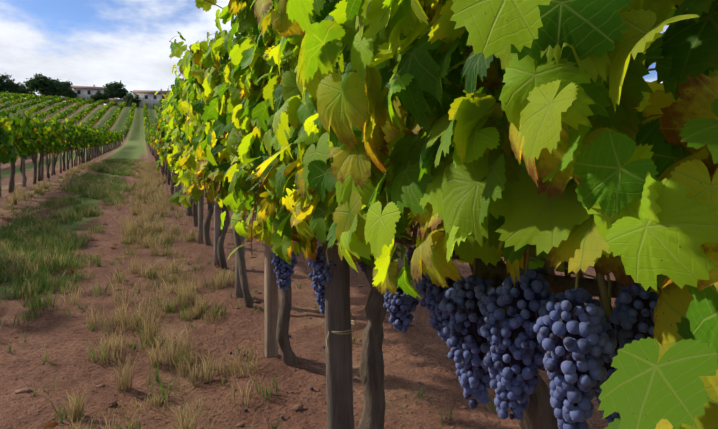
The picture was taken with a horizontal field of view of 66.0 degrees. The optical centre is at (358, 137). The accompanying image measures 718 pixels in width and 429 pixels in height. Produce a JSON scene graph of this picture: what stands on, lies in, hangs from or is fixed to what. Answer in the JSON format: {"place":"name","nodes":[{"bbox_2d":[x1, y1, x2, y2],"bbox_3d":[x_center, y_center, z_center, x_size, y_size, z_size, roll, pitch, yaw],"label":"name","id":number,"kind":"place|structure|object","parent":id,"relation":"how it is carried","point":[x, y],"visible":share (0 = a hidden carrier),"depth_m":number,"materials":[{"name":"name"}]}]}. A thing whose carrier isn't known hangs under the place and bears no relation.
{"place":"outdoors","nodes":[
{"label":"outdoors","id":0,"kind":"place"},
{"bbox_2d":[0,98,615,428],"bbox_3d":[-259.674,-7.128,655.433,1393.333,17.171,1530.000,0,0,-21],"label":"ground","id":1,"kind":"structure","parent":0,"point":[433,368],"depth_m":3.43,"materials":[{"name":"soil"}]},
{"bbox_2d":[0,73,20,92],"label":"tree","id":2,"kind":"object","parent":1,"relation":"on","point":[9,85],"visible":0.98,"depth_m":197.35,"materials":[{"name":"green plant"}]},
{"bbox_2d":[9,82,35,93],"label":"bush","id":3,"kind":"object","parent":1,"relation":"on","point":[21,88],"visible":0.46,"depth_m":215.67,"materials":[{"name":"green plant"}]},
{"bbox_2d":[22,73,63,94],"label":"tree","id":4,"kind":"object","parent":1,"relation":"on","point":[37,82],"visible":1,"depth_m":197.06,"materials":[{"name":"green plant"}]},
{"bbox_2d":[37,81,58,95],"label":"tree","id":5,"kind":"object","parent":1,"relation":"on","point":[46,93],"visible":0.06,"depth_m":216.90,"materials":[{"name":"green plant"}]},
{"bbox_2d":[54,79,71,95],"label":"tree","id":6,"kind":"object","parent":1,"relation":"on","point":[66,85],"visible":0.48,"depth_m":207.53,"materials":[{"name":"green plant"}]},
{"bbox_2d":[58,88,78,97],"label":"bush","id":7,"kind":"object","parent":1,"relation":"on","point":[70,93],"visible":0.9,"depth_m":198.41,"materials":[{"name":"green plant"}]},
{"bbox_2d":[0,92,161,145],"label":"vineyard rows","id":8,"kind":"object","parent":1,"relation":"on","point":[108,137],"visible":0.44,"depth_m":138.73,"materials":[{"name":"green plant"}]},
{"bbox_2d":[71,85,102,104],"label":"house walls","id":9,"kind":"structure","parent":1,"relation":"on","point":[84,94],"depth_m":204.83,"materials":[{"name":"white paint"}]},
{"bbox_2d":[70,86,104,89],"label":"house roof","id":10,"kind":"structure","parent":9,"relation":"on","point":[87,87],"depth_m":206.40,"materials":[{"name":"brown tile"}]},
{"bbox_2d":[90,91,110,104],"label":"bush","id":11,"kind":"object","parent":1,"relation":"on","point":[99,96],"visible":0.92,"depth_m":203.47,"materials":[{"name":"green plant"}]},
{"bbox_2d":[103,80,131,98],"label":"tree","id":12,"kind":"object","parent":1,"relation":"on","point":[113,90],"visible":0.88,"depth_m":220.09,"materials":[{"name":"green plant"}]},
{"bbox_2d":[107,100,130,106],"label":"annex walls","id":13,"kind":"structure","parent":1,"relation":"on","point":[119,102],"depth_m":214.34,"materials":[{"name":"grey paint"}]},
{"bbox_2d":[121,92,132,102],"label":"tree","id":14,"kind":"object","parent":1,"relation":"on","point":[127,99],"visible":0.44,"depth_m":212.41,"materials":[{"name":"green plant"}]},
{"bbox_2d":[128,95,140,104],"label":"bush","id":15,"kind":"object","parent":1,"relation":"on","point":[134,100],"visible":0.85,"depth_m":206.17,"materials":[{"name":"green plant"}]},
{"bbox_2d":[133,89,163,109],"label":"house walls","id":16,"kind":"structure","parent":1,"relation":"on","point":[150,100],"depth_m":207.90,"materials":[{"name":"white paint"}]},
{"bbox_2d":[131,90,167,93],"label":"house roof","id":17,"kind":"structure","parent":16,"relation":"on","point":[145,91],"depth_m":209.29,"materials":[{"name":"brown tile"}]},
{"bbox_2d":[136,95,164,108],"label":"windows","id":18,"kind":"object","parent":16,"relation":"in","point":[146,96],"visible":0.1,"depth_m":207.71,"materials":[{"name":"black glass"}]},
{"bbox_2d":[0,112,354,428],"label":"wooden posts","id":19,"kind":"object","parent":1,"relation":"on","point":[339,387],"visible":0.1,"depth_m":1.95,"materials":[{"name":"brown wood"}]},
{"bbox_2d":[262,242,356,352],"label":"post ties","id":20,"kind":"object","parent":19,"relation":"attached to","point":[355,324],"visible":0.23,"depth_m":1.94,"materials":[{"name":"beige metal"}]},
{"bbox_2d":[13,68,654,280],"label":"trellis wires","id":21,"kind":"object","parent":19,"relation":"attached to","point":[650,69],"visible":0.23,"depth_m":0.97,"materials":[{"name":"grey metal"}]},
{"bbox_2d":[0,202,358,428],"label":"fallen leaves","id":22,"kind":"object","parent":1,"relation":"on","point":[51,425],"visible":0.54,"depth_m":3.80,"materials":[{"name":"brown plant"}]},
{"bbox_2d":[0,158,496,428],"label":"grass and weeds","id":23,"kind":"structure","parent":1,"relation":"on","point":[23,260],"depth_m":5.18,"materials":[{"name":"green plant"}]},
{"bbox_2d":[0,195,593,428],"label":"soil clods","id":24,"kind":"object","parent":1,"relation":"on","point":[296,407],"visible":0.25,"depth_m":3.49,"materials":[{"name":"brown soil"}]},
{"bbox_2d":[0,96,637,428],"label":"vine trunks","id":25,"kind":"object","parent":1,"relation":"on","point":[538,412],"visible":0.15,"depth_m":1.84,"materials":[{"name":"brown plant"}]},
{"bbox_2d":[157,0,686,315],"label":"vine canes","id":26,"kind":"object","parent":25,"relation":"attached to","point":[604,300],"visible":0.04,"depth_m":0.99,"materials":[{"name":"brown plant"}]},
{"bbox_2d":[15,145,658,428],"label":"grape bunches","id":27,"kind":"object","parent":26,"relation":"hanging from","point":[509,337],"visible":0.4,"depth_m":0.84,"materials":[{"name":"food"}]},
{"bbox_2d":[16,144,641,303],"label":"grape stems","id":28,"kind":"object","parent":27,"relation":"on","point":[577,274],"visible":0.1,"depth_m":0.88,"materials":[{"name":"plant"}]},
{"bbox_2d":[155,6,708,307],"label":"vine leaves","id":29,"kind":"object","parent":26,"relation":"attached to","point":[196,116],"visible":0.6,"depth_m":3.19,"materials":[{"name":"green plant"}]},
{"bbox_2d":[195,0,717,428],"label":"vine leaves","id":30,"kind":"object","parent":26,"relation":"attached to","point":[558,152],"visible":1,"depth_m":0.72,"materials":[{"name":"green plant"}]},
{"bbox_2d":[0,81,652,164],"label":"vine leaves","id":31,"kind":"object","parent":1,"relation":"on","point":[24,135],"visible":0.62,"depth_m":14.87,"materials":[{"name":"green plant"}]},
{"bbox_2d":[0,0,668,104],"label":"sky","id":32,"kind":"structure","parent":0,"point":[98,43],"materials":[{"name":"blue"}]}
]}

